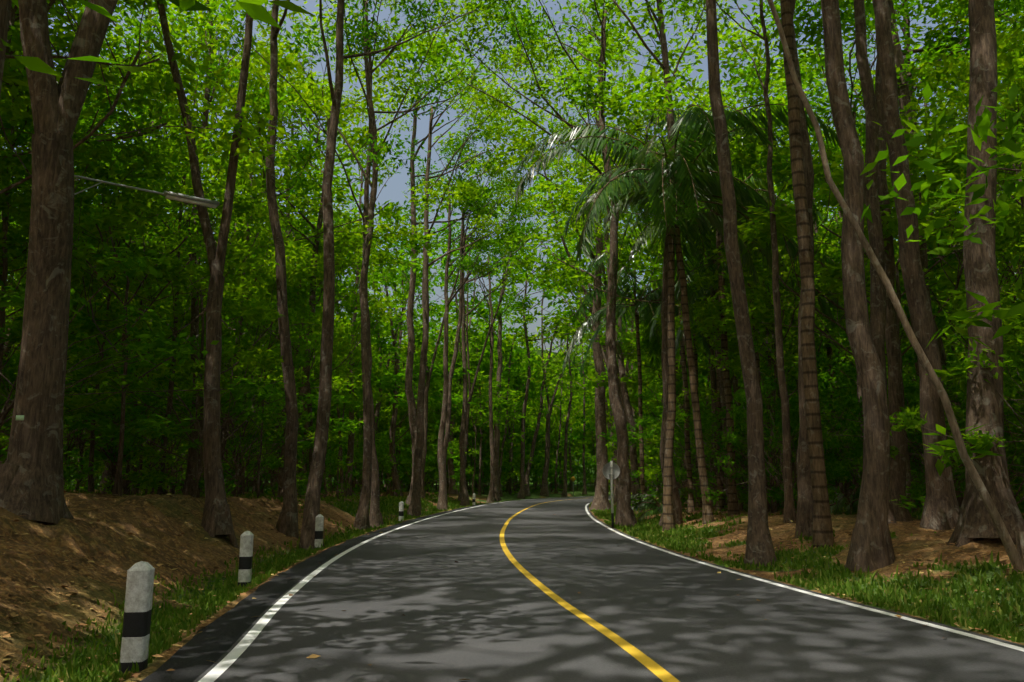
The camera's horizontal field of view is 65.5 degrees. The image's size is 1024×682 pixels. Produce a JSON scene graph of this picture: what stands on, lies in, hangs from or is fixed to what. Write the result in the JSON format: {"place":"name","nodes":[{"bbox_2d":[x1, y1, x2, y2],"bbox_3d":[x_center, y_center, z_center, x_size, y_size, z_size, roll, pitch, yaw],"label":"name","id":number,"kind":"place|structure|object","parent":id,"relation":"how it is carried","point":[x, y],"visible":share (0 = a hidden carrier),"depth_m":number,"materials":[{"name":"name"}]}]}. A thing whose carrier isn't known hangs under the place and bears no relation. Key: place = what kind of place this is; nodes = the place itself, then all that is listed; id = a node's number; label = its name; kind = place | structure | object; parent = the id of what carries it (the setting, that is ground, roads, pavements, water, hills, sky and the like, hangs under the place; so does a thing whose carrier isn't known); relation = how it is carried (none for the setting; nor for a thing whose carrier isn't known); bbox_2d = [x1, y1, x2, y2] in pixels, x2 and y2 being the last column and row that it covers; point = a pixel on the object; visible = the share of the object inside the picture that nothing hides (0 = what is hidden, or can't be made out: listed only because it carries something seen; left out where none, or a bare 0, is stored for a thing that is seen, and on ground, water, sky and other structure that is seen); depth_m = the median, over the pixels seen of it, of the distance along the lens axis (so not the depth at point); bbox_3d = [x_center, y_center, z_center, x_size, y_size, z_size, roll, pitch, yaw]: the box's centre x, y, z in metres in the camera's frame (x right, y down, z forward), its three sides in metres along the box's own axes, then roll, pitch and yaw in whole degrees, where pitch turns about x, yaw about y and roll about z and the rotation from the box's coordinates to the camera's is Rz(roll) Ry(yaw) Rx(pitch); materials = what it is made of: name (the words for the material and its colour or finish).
{"place":"outdoors","nodes":[
{"label":"outdoors","id":0,"kind":"place"},
{"bbox_2d":[72,350,654,484],"bbox_3d":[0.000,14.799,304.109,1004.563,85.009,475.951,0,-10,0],"label":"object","id":1,"kind":"structure","parent":0,"point":[539,353],"depth_m":229.77,"materials":[{"name":"green plant"}]},
{"bbox_2d":[0,483,1023,681],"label":"ground","id":2,"kind":"structure","parent":0,"point":[83,537],"depth_m":12.24,"materials":[{"name":"soil"}]},
{"bbox_2d":[119,561,154,673],"bbox_3d":[-3.155,2.378,6.700,0.180,1.020,0.180,1,-10,-7],"label":"bollard","id":3,"kind":"object","parent":2,"relation":"on","point":[137,614],"visible":0.94,"depth_m":6.64,"materials":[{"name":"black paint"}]},
{"bbox_2d":[57,82,219,207],"bbox_3d":[-7.872,-0.934,16.289,3.406,8.600,0.362,7,-12,-34],"label":"street lamp","id":4,"kind":"object","parent":2,"relation":"on","point":[190,199],"visible":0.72,"depth_m":17.16,"materials":[{"name":"grey metal"}]},
{"bbox_2d":[238,531,253,586],"bbox_3d":[-4.311,3.591,12.887,0.180,1.020,0.180,1,-10,-6],"label":"bollard","id":5,"kind":"object","parent":2,"relation":"on","point":[245,558],"visible":0.85,"depth_m":12.82,"materials":[{"name":"black paint"}]},
{"bbox_2d":[315,514,323,547],"bbox_3d":[-4.793,4.822,19.787,0.185,1.020,0.185,0,-10,0],"label":"bollard","id":6,"kind":"object","parent":2,"relation":"on","point":[319,524],"visible":0.81,"depth_m":19.73,"materials":[{"name":"black paint"}]},
{"bbox_2d":[140,496,583,681],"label":"road shoulder","id":7,"kind":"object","parent":2,"relation":"on","point":[217,639],"visible":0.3,"depth_m":8.67,"materials":[{"name":"grey asphalt"}]},
{"bbox_2d":[399,501,403,520],"bbox_3d":[-4.607,7.186,33.130,0.185,1.020,0.185,0,-10,0],"label":"bollard","id":8,"kind":"object","parent":2,"relation":"on","point":[401,509],"visible":0.84,"depth_m":33.08,"materials":[{"name":"black paint"}]},
{"bbox_2d":[472,493,474,505],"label":"bollard","id":9,"kind":"object","parent":2,"relation":"on","point":[473,500],"visible":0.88,"depth_m":53.80,"materials":[{"name":"black paint"}]},
{"bbox_2d":[0,3,1022,505],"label":"forest leaves","id":10,"kind":"object","parent":2,"relation":"on","point":[528,231],"visible":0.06,"depth_m":62.41,"materials":[{"name":"green plant"}]},
{"bbox_2d":[0,0,1023,571],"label":"trees","id":11,"kind":"object","parent":2,"relation":"on","point":[32,470],"visible":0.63,"depth_m":17.43,"materials":[{"name":"brown plant"}]},
{"bbox_2d":[16,415,23,419],"bbox_3d":[-6.818,1.068,11.055,0.110,0.070,0.050,0,-10,0],"label":"tree marker","id":12,"kind":"object","parent":11,"relation":"attached to","point":[19,417],"visible":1,"depth_m":11.03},
{"bbox_2d":[0,0,1023,515],"bbox_3d":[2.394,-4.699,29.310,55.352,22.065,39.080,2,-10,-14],"label":"forest leaves","id":13,"kind":"object","parent":2,"relation":"on","point":[150,86],"visible":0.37,"depth_m":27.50,"materials":[{"name":"green plant"}]},
{"bbox_2d":[0,491,1023,681],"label":"fallen leaves","id":14,"kind":"object","parent":2,"relation":"on","point":[135,674],"visible":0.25,"depth_m":11.07,"materials":[{"name":"brown plant"}]},
{"bbox_2d":[3,7,1023,509],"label":"background trees","id":15,"kind":"object","parent":2,"relation":"on","point":[395,483],"visible":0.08,"depth_m":57.43,"materials":[{"name":"green plant"}]},
{"bbox_2d":[571,476,575,495],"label":"warning sign","id":16,"kind":"object","parent":2,"relation":"on","point":[573,478],"visible":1,"depth_m":94.49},
{"bbox_2d":[603,461,619,527],"bbox_3d":[3.454,5.366,27.488,0.600,2.420,0.110,0,-10,0],"label":"round road sign","id":17,"kind":"object","parent":2,"relation":"on","point":[611,470],"visible":0.99,"depth_m":27.64,"materials":[{"name":"grey metal"}]},
{"bbox_2d":[510,0,860,547],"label":"forest palm","id":18,"kind":"object","parent":2,"relation":"on","point":[632,191],"depth_m":25.70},
{"bbox_2d":[767,0,1023,571],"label":"tree trunk","id":19,"kind":"object","parent":2,"relation":"on","point":[1015,556],"visible":0.94,"depth_m":11.08,"materials":[{"name":"brown plant"}]},
{"bbox_2d":[1,487,1023,681],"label":"grass","id":20,"kind":"structure","parent":0,"point":[645,531],"depth_m":11.08,"materials":[{"name":"green plant"}]},
{"bbox_2d":[5,0,1023,483],"label":"sky","id":21,"kind":"structure","parent":0,"point":[395,184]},
{"bbox_2d":[194,496,1023,681],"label":"road","id":22,"kind":"structure","parent":0,"point":[483,609],"depth_m":8.71,"materials":[{"name":"grey asphalt"}]},
{"bbox_2d":[198,496,584,681],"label":"white line","id":23,"kind":"object","parent":22,"relation":"on","point":[228,660],"visible":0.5,"depth_m":8.57,"materials":[{"name":"paint"}]},
{"bbox_2d":[500,498,679,681],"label":"yellow line","id":24,"kind":"object","parent":22,"relation":"on","point":[658,671],"visible":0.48,"depth_m":8.57,"materials":[{"name":"paint"}]},
{"bbox_2d":[585,503,1023,651],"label":"white line","id":25,"kind":"object","parent":22,"relation":"on","point":[926,623],"visible":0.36,"depth_m":10.19,"materials":[{"name":"paint"}]}
]}

